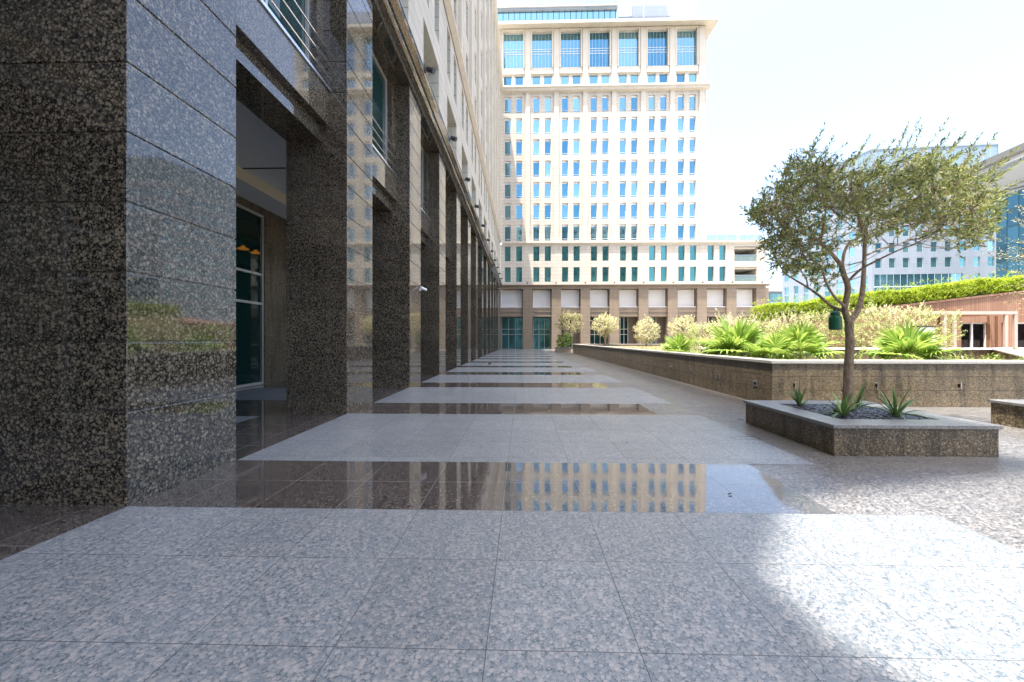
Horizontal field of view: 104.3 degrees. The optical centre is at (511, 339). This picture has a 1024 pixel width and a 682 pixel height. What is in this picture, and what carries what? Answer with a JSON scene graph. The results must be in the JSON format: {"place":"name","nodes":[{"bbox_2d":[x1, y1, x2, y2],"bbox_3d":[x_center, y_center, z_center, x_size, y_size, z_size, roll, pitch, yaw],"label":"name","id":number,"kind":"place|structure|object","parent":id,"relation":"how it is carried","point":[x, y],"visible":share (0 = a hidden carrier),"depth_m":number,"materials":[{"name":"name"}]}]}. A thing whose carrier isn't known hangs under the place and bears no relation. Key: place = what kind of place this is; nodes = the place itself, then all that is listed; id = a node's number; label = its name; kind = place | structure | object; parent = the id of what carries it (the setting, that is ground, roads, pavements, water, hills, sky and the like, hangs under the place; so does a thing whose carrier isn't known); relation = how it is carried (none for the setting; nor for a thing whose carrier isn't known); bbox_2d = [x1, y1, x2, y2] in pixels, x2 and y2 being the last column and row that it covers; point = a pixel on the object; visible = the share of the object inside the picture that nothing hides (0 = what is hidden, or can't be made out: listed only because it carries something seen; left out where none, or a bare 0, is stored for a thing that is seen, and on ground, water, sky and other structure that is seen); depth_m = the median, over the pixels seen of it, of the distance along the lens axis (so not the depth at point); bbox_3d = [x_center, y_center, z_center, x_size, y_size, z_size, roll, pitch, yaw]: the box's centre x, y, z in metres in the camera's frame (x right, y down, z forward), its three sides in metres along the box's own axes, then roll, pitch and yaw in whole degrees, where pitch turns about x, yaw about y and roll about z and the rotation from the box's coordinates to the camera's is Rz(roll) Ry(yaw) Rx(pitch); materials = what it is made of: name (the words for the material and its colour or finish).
{"place":"outdoors","nodes":[
{"label":"outdoors","id":0,"kind":"place"},
{"bbox_2d":[0,349,498,559],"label":"arcade paving","id":1,"kind":"structure","parent":0,"point":[23,527],"depth_m":5.61,"materials":[{"name":"stone"}]},
{"bbox_2d":[130,354,836,513],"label":"polished paving","id":2,"kind":"structure","parent":0,"point":[607,487],"depth_m":4.25,"materials":[{"name":"stone"}]},
{"bbox_2d":[0,349,1023,681],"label":"pale paving","id":3,"kind":"structure","parent":0,"point":[242,595],"depth_m":2.52,"materials":[{"name":"stone"}]},
{"bbox_2d":[240,349,1023,551],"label":"plaza floor","id":4,"kind":"structure","parent":0,"point":[983,496],"depth_m":4.63,"materials":[{"name":"pale grey granite"},{"name":"polished dark granite"}]},
{"bbox_2d":[555,347,570,351],"bbox_3d":[6.417,1.240,50.051,1.900,0.620,1.700,0,0,1],"label":"stone planter","id":5,"kind":"object","parent":4,"relation":"on","point":[562,349],"visible":0.86,"depth_m":49.25,"materials":[{"name":"grey stone"}]},
{"bbox_2d":[556,333,572,346],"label":"green shrub","id":6,"kind":"object","parent":5,"relation":"in","point":[560,341],"visible":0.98,"depth_m":49.57,"materials":[{"name":"green plant"}]},
{"bbox_2d":[554,310,584,346],"bbox_3d":[7.162,-1.407,50.074,3.891,5.020,3.339,0,0,21],"label":"tree","id":7,"kind":"object","parent":5,"relation":"in","point":[573,315],"visible":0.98,"depth_m":49.75,"materials":[{"name":"beige plant"}]},
{"bbox_2d":[573,344,1023,406],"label":"planter wall","id":8,"kind":"structure","parent":4,"relation":"on","point":[933,383],"depth_m":9.21,"materials":[{"name":"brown stone"}]},
{"bbox_2d":[609,346,996,359],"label":"soil","id":9,"kind":"structure","parent":8,"relation":"in","point":[776,359],"depth_m":25.48,"materials":[{"name":"brown soil"}]},
{"bbox_2d":[589,312,618,345],"bbox_3d":[10.156,-1.176,43.766,3.274,3.838,2.868,0,0,1],"label":"tree","id":10,"kind":"object","parent":9,"relation":"on","point":[607,320],"visible":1,"depth_m":43.47,"materials":[{"name":"beige plant"}]},
{"bbox_2d":[633,316,660,345],"bbox_3d":[14.288,-0.999,42.161,2.793,3.493,2.920,0,0,1],"label":"tree","id":11,"kind":"object","parent":9,"relation":"on","point":[644,338],"visible":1,"depth_m":41.86,"materials":[{"name":"beige plant"}]},
{"bbox_2d":[659,331,696,352],"bbox_3d":[6.963,0.247,16.836,1.911,1.306,1.656,0,0,-43],"label":"fan palm","id":12,"kind":"object","parent":9,"relation":"on","point":[680,343],"visible":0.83,"depth_m":16.62,"materials":[{"name":"green plant"}]},
{"bbox_2d":[667,314,699,338],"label":"tree","id":13,"kind":"object","parent":9,"relation":"on","point":[684,323],"visible":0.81,"depth_m":42.29,"materials":[{"name":"beige plant"}]},
{"bbox_2d":[684,322,720,350],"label":"dry shrub","id":14,"kind":"object","parent":9,"relation":"on","point":[692,334],"visible":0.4,"depth_m":21.69,"materials":[{"name":"beige plant"}]},
{"bbox_2d":[699,308,760,344],"bbox_3d":[9.428,-0.201,17.178,2.496,2.346,2.488,0,0,-31],"label":"dry shrub","id":15,"kind":"object","parent":9,"relation":"on","point":[730,320],"visible":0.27,"depth_m":17.21,"materials":[{"name":"beige plant"}]},
{"bbox_2d":[697,315,777,358],"bbox_3d":[7.521,0.016,13.479,2.992,1.767,3.166,0,0,1],"label":"fan palm","id":16,"kind":"object","parent":9,"relation":"on","point":[737,336],"visible":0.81,"depth_m":13.12,"materials":[{"name":"green plant"}]},
{"bbox_2d":[730,311,789,336],"bbox_3d":[12.413,-0.234,20.144,3.482,2.502,2.711,0,0,1],"label":"dry shrub","id":17,"kind":"object","parent":9,"relation":"on","point":[759,321],"visible":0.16,"depth_m":19.96,"materials":[{"name":"beige plant"}]},
{"bbox_2d":[744,331,799,359],"bbox_3d":[7.851,0.290,11.976,1.821,1.220,1.910,0,0,1],"label":"fan palm","id":18,"kind":"object","parent":9,"relation":"on","point":[778,345],"visible":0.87,"depth_m":11.71,"materials":[{"name":"green plant"}]},
{"bbox_2d":[759,306,828,344],"bbox_3d":[13.748,-0.386,19.674,3.788,2.597,2.683,0,0,1],"label":"dry shrub","id":19,"kind":"object","parent":9,"relation":"on","point":[778,326],"visible":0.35,"depth_m":19.56,"materials":[{"name":"beige plant"}]},
{"bbox_2d":[754,319,844,359],"bbox_3d":[8.895,0.116,12.425,2.520,1.569,2.599,0,0,1],"label":"fan palm","id":20,"kind":"object","parent":9,"relation":"on","point":[811,342],"visible":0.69,"depth_m":12.05,"materials":[{"name":"green plant"}]},
{"bbox_2d":[621,346,1023,359],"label":"ground cover","id":21,"kind":"object","parent":9,"relation":"on","point":[998,357],"visible":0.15,"depth_m":12.80,"materials":[{"name":"green plant"}]},
{"bbox_2d":[786,304,872,347],"bbox_3d":[14.926,-0.370,19.087,3.725,2.730,2.754,0,0,1],"label":"dry shrub","id":22,"kind":"object","parent":9,"relation":"on","point":[841,341],"visible":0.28,"depth_m":18.88,"materials":[{"name":"beige plant"}]},
{"bbox_2d":[823,300,895,347],"bbox_3d":[16.285,-0.447,18.669,2.754,2.752,3.003,0,0,39],"label":"dry shrub","id":23,"kind":"object","parent":9,"relation":"on","point":[860,338],"visible":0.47,"depth_m":18.23,"materials":[{"name":"beige plant"}]},
{"bbox_2d":[700,347,1023,359],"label":"planter wall","id":24,"kind":"structure","parent":9,"relation":"on","point":[978,353],"depth_m":14.19,"materials":[{"name":"brown granite"},{"name":"pale granite"}]},
{"bbox_2d":[857,300,935,347],"bbox_3d":[17.442,-0.490,18.291,3.383,2.644,2.449,0,0,1],"label":"dry shrub","id":25,"kind":"object","parent":9,"relation":"on","point":[895,312],"visible":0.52,"depth_m":18.21,"materials":[{"name":"beige plant"}]},
{"bbox_2d":[856,319,965,359],"bbox_3d":[11.046,0.158,11.176,2.718,1.485,2.371,0,0,1],"label":"fan palm","id":26,"kind":"object","parent":9,"relation":"on","point":[906,343],"visible":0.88,"depth_m":10.87,"materials":[{"name":"green plant"}]},
{"bbox_2d":[887,302,967,347],"bbox_3d":[19.439,-0.452,18.691,3.417,2.670,2.476,0,0,1],"label":"dry shrub","id":27,"kind":"object","parent":9,"relation":"on","point":[929,313],"visible":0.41,"depth_m":18.39,"materials":[{"name":"beige plant"}]},
{"bbox_2d":[707,290,1023,347],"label":"restaurant","id":28,"kind":"structure","parent":4,"relation":"on","point":[975,336],"depth_m":21.90,"materials":[{"name":"brown stone"}]},
{"bbox_2d":[746,270,1023,320],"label":"hedge","id":29,"kind":"object","parent":28,"relation":"on","point":[975,287],"visible":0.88,"depth_m":22.03,"materials":[{"name":"green plant"}]},
{"bbox_2d":[961,323,985,347],"bbox_3d":[25.425,0.151,22.098,1.467,2.199,0.210,0,0,1],"label":"glass door","id":30,"kind":"structure","parent":28,"relation":"in","point":[968,343],"depth_m":22.04,"materials":[{"name":"black glass"}]},
{"bbox_2d":[1018,323,1023,347],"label":"glass door","id":31,"kind":"structure","parent":28,"relation":"in","point":[1020,324],"depth_m":22.09,"materials":[{"name":"black glass"}]},
{"bbox_2d":[743,400,1003,456],"bbox_3d":[5.390,1.340,6.333,2.190,0.420,2.160,0,0,1],"label":"stone planter","id":32,"kind":"object","parent":4,"relation":"on","point":[943,436],"visible":0.88,"depth_m":5.30,"materials":[{"name":"grey stone"}]},
{"bbox_2d":[819,392,865,417],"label":"spiky plant","id":33,"kind":"object","parent":32,"relation":"on","point":[842,410],"visible":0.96,"depth_m":5.92,"materials":[{"name":"green plant"}]},
{"bbox_2d":[786,404,932,419],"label":"black pebbles","id":34,"kind":"object","parent":32,"relation":"in","point":[864,412],"visible":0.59,"depth_m":6.04,"materials":[{"name":"black gravel"}]},
{"bbox_2d":[784,387,817,405],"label":"spiky plant","id":35,"kind":"object","parent":34,"relation":"on","point":[798,396],"visible":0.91,"depth_m":6.85,"materials":[{"name":"green plant"}]},
{"bbox_2d":[838,381,881,406],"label":"spiky plant","id":36,"kind":"object","parent":34,"relation":"on","point":[861,392],"visible":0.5,"depth_m":6.56,"materials":[{"name":"green plant"}]},
{"bbox_2d":[738,117,1023,409],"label":"olive tree","id":37,"kind":"object","parent":34,"relation":"on","point":[926,170],"visible":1,"depth_m":5.67,"materials":[{"name":"green plant"}]},
{"bbox_2d":[828,307,841,329],"bbox_3d":[5.131,-0.340,6.320,0.172,0.371,0.172,0,0,1],"label":"hanging jar","id":38,"kind":"object","parent":37,"relation":"hanging from","point":[835,320],"visible":1,"depth_m":6.26,"materials":[{"name":"green ceramic"}]},
{"bbox_2d":[858,386,933,420],"bbox_3d":[5.731,0.919,5.880,0.838,0.466,0.787,0,0,-33],"label":"spiky plant","id":39,"kind":"object","parent":34,"relation":"on","point":[892,409],"visible":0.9,"depth_m":5.88,"materials":[{"name":"green plant"}]},
{"bbox_2d":[906,311,1017,350],"bbox_3d":[22.743,0.073,20.707,5.073,2.953,2.290,0,0,1],"label":"pergola","id":40,"kind":"object","parent":4,"relation":"on","point":[993,331],"visible":0.58,"depth_m":19.61,"materials":[{"name":"paint"}]},
{"bbox_2d":[987,399,1023,428],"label":"stone planter","id":41,"kind":"object","parent":4,"relation":"on","point":[1008,412],"visible":0.99,"depth_m":7.15,"materials":[{"name":"brown stone"}]},
{"bbox_2d":[497,0,769,348],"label":"tower building","id":42,"kind":"structure","parent":0,"point":[603,149],"depth_m":64.97,"materials":[{"name":"beige concrete"}]},
{"bbox_2d":[505,225,510,240],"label":"window","id":43,"kind":"structure","parent":42,"relation":"in","point":[507,227],"depth_m":65.61,"materials":[{"name":"blue glass"}]},
{"bbox_2d":[505,204,510,219],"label":"window","id":44,"kind":"structure","parent":42,"relation":"in","point":[507,206],"depth_m":65.61,"materials":[{"name":"blue glass"}]},
{"bbox_2d":[505,140,510,155],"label":"window","id":45,"kind":"structure","parent":42,"relation":"in","point":[507,142],"depth_m":65.61,"materials":[{"name":"blue glass"}]},
{"bbox_2d":[504,34,522,67],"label":"window","id":46,"kind":"structure","parent":42,"relation":"in","point":[513,43],"depth_m":65.73,"materials":[{"name":"blue glass"}]},
{"bbox_2d":[516,225,521,240],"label":"window","id":47,"kind":"structure","parent":42,"relation":"in","point":[518,227],"depth_m":65.57,"materials":[{"name":"blue glass"}]},
{"bbox_2d":[516,161,521,176],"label":"window","id":48,"kind":"structure","parent":42,"relation":"in","point":[518,163],"depth_m":65.57,"materials":[{"name":"blue glass"}]},
{"bbox_2d":[533,225,538,240],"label":"window","id":49,"kind":"structure","parent":42,"relation":"in","point":[535,227],"depth_m":65.50,"materials":[{"name":"blue glass"}]},
{"bbox_2d":[533,182,538,197],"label":"window","id":50,"kind":"structure","parent":42,"relation":"in","point":[535,185],"depth_m":65.50,"materials":[{"name":"blue glass"}]},
{"bbox_2d":[533,161,538,176],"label":"window","id":51,"kind":"structure","parent":42,"relation":"in","point":[535,163],"depth_m":65.50,"materials":[{"name":"blue glass"}]},
{"bbox_2d":[532,34,551,67],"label":"window","id":52,"kind":"structure","parent":42,"relation":"in","point":[541,43],"depth_m":65.61,"materials":[{"name":"blue glass"}]},
{"bbox_2d":[545,225,550,240],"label":"window","id":53,"kind":"structure","parent":42,"relation":"in","point":[547,227],"depth_m":65.45,"materials":[{"name":"blue glass"}]},
{"bbox_2d":[545,182,550,197],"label":"window","id":54,"kind":"structure","parent":42,"relation":"in","point":[547,184],"depth_m":65.45,"materials":[{"name":"blue glass"}]},
{"bbox_2d":[562,182,567,197],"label":"window","id":55,"kind":"structure","parent":42,"relation":"in","point":[564,184],"depth_m":65.37,"materials":[{"name":"blue glass"}]},
{"bbox_2d":[561,33,580,66],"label":"window","id":56,"kind":"structure","parent":42,"relation":"in","point":[570,42],"depth_m":65.49,"materials":[{"name":"blue glass"}]},
{"bbox_2d":[573,203,578,218],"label":"window","id":57,"kind":"structure","parent":42,"relation":"in","point":[575,205],"depth_m":65.33,"materials":[{"name":"blue glass"}]},
{"bbox_2d":[573,182,578,197],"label":"window","id":58,"kind":"structure","parent":42,"relation":"in","point":[575,184],"depth_m":65.33,"materials":[{"name":"blue glass"}]},
{"bbox_2d":[591,203,596,218],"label":"window","id":59,"kind":"structure","parent":42,"relation":"in","point":[593,205],"depth_m":65.25,"materials":[{"name":"blue glass"}]},
{"bbox_2d":[590,32,608,66],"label":"window","id":60,"kind":"structure","parent":42,"relation":"in","point":[599,42],"depth_m":65.37,"materials":[{"name":"blue glass"}]},
{"bbox_2d":[602,203,607,218],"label":"window","id":61,"kind":"structure","parent":42,"relation":"in","point":[604,205],"depth_m":65.22,"materials":[{"name":"blue glass"}]},
{"bbox_2d":[602,160,607,175],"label":"window","id":62,"kind":"structure","parent":42,"relation":"in","point":[604,162],"depth_m":65.22,"materials":[{"name":"blue glass"}]},
{"bbox_2d":[619,32,637,65],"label":"window","id":63,"kind":"structure","parent":42,"relation":"in","point":[628,41],"depth_m":65.25,"materials":[{"name":"blue glass"}]},
{"bbox_2d":[631,224,636,239],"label":"window","id":64,"kind":"structure","parent":42,"relation":"in","point":[633,226],"depth_m":65.09,"materials":[{"name":"blue glass"}]},
{"bbox_2d":[631,203,636,218],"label":"window","id":65,"kind":"structure","parent":42,"relation":"in","point":[633,205],"depth_m":65.09,"materials":[{"name":"blue glass"}]},
{"bbox_2d":[631,160,636,175],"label":"window","id":66,"kind":"structure","parent":42,"relation":"in","point":[633,162],"depth_m":65.09,"materials":[{"name":"blue glass"}]},
{"bbox_2d":[648,31,666,65],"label":"window","id":67,"kind":"structure","parent":42,"relation":"in","point":[657,41],"depth_m":65.12,"materials":[{"name":"blue glass"}]},
{"bbox_2d":[660,224,665,239],"bbox_3d":[24.608,-17.540,64.934,1.000,2.620,0.130,0,0,1],"label":"window","id":68,"kind":"structure","parent":42,"relation":"in","point":[662,226],"depth_m":64.96,"materials":[{"name":"blue glass"}]},
{"bbox_2d":[660,181,665,196],"bbox_3d":[24.608,-24.540,64.934,1.000,2.620,0.130,0,0,1],"label":"window","id":69,"kind":"structure","parent":42,"relation":"in","point":[662,183],"depth_m":64.96,"materials":[{"name":"blue glass"}]},
{"bbox_2d":[677,31,695,64],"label":"window","id":70,"kind":"structure","parent":42,"relation":"in","point":[686,40],"depth_m":65.01,"materials":[{"name":"blue glass"}]},
{"bbox_2d":[689,224,694,239],"bbox_3d":[29.296,-17.540,64.813,1.000,2.620,0.130,0,0,1],"label":"window","id":71,"kind":"structure","parent":42,"relation":"in","point":[691,226],"depth_m":64.85,"materials":[{"name":"blue glass"}]},
{"bbox_2d":[689,202,694,217],"bbox_3d":[29.296,-21.040,64.813,1.000,2.620,0.130,0,0,1],"label":"window","id":72,"kind":"structure","parent":42,"relation":"in","point":[691,204],"depth_m":64.85,"materials":[{"name":"blue glass"}]},
{"bbox_2d":[689,181,694,196],"bbox_3d":[29.296,-24.540,64.813,1.000,2.620,0.130,0,0,1],"label":"window","id":73,"kind":"structure","parent":42,"relation":"in","point":[691,183],"depth_m":64.85,"materials":[{"name":"blue glass"}]},
{"bbox_2d":[689,159,694,174],"bbox_3d":[29.296,-28.040,64.813,1.000,2.620,0.130,0,0,1],"label":"window","id":74,"kind":"structure","parent":42,"relation":"in","point":[691,161],"depth_m":64.85,"materials":[{"name":"blue glass"}]},
{"bbox_2d":[500,0,1023,290],"label":"sky","id":75,"kind":"structure","parent":0,"point":[777,71],"materials":[{"name":"white"}]},
{"bbox_2d":[766,283,781,312],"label":"office building","id":76,"kind":"structure","parent":0,"point":[775,290],"depth_m":157.33,"materials":[{"name":"white glass"}]},
{"bbox_2d":[765,143,997,319],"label":"office building","id":77,"kind":"structure","parent":0,"point":[915,264],"depth_m":97.24,"materials":[{"name":"pale stone"},{"name":"blue glass"},{"name":"aluminium"}]},
{"bbox_2d":[785,183,867,294],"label":"window","id":78,"kind":"structure","parent":77,"relation":"in","point":[786,277],"depth_m":114.15,"materials":[{"name":"teal glass"}]},
{"bbox_2d":[875,177,993,250],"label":"window","id":79,"kind":"structure","parent":77,"relation":"in","point":[990,243],"depth_m":95.45,"materials":[{"name":"teal glass"}]},
{"bbox_2d":[948,143,1023,295],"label":"glass building","id":80,"kind":"structure","parent":0,"point":[1012,230],"depth_m":79.92,"materials":[{"name":"blue glass"}]},
{"label":"ground","id":81,"kind":"structure","parent":0,"visible":0},
{"bbox_2d":[0,0,502,505],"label":"office building","id":82,"kind":"structure","parent":81,"relation":"on","point":[208,208],"depth_m":4.84,"materials":[{"name":"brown stone"}]},
{"bbox_2d":[263,0,308,59],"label":"window","id":83,"kind":"structure","parent":82,"relation":"in","point":[303,4],"depth_m":7.69,"materials":[{"name":"green glass"}]},
{"bbox_2d":[372,52,386,161],"bbox_3d":[-4.078,-6.805,11.394,0.100,2.990,2.670,0,0,1],"label":"window","id":84,"kind":"structure","parent":82,"relation":"in","point":[379,81],"depth_m":12.22,"materials":[{"name":"green glass"}]},
{"bbox_2d":[420,146,422,208],"bbox_3d":[-3.959,-6.805,16.042,0.100,2.990,2.670,0,0,1],"label":"window","id":85,"kind":"structure","parent":82,"relation":"in","point":[421,160],"depth_m":17.31,"materials":[{"name":"black glass"}]},
{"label":"black pebbles","id":86,"kind":"object","parent":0,"visible":0},
{"bbox_2d":[977,189,1023,318],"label":"olive tree","id":87,"kind":"object","parent":86,"relation":"on","point":[1011,271],"visible":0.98,"depth_m":7.09,"materials":[{"name":"green plant"}]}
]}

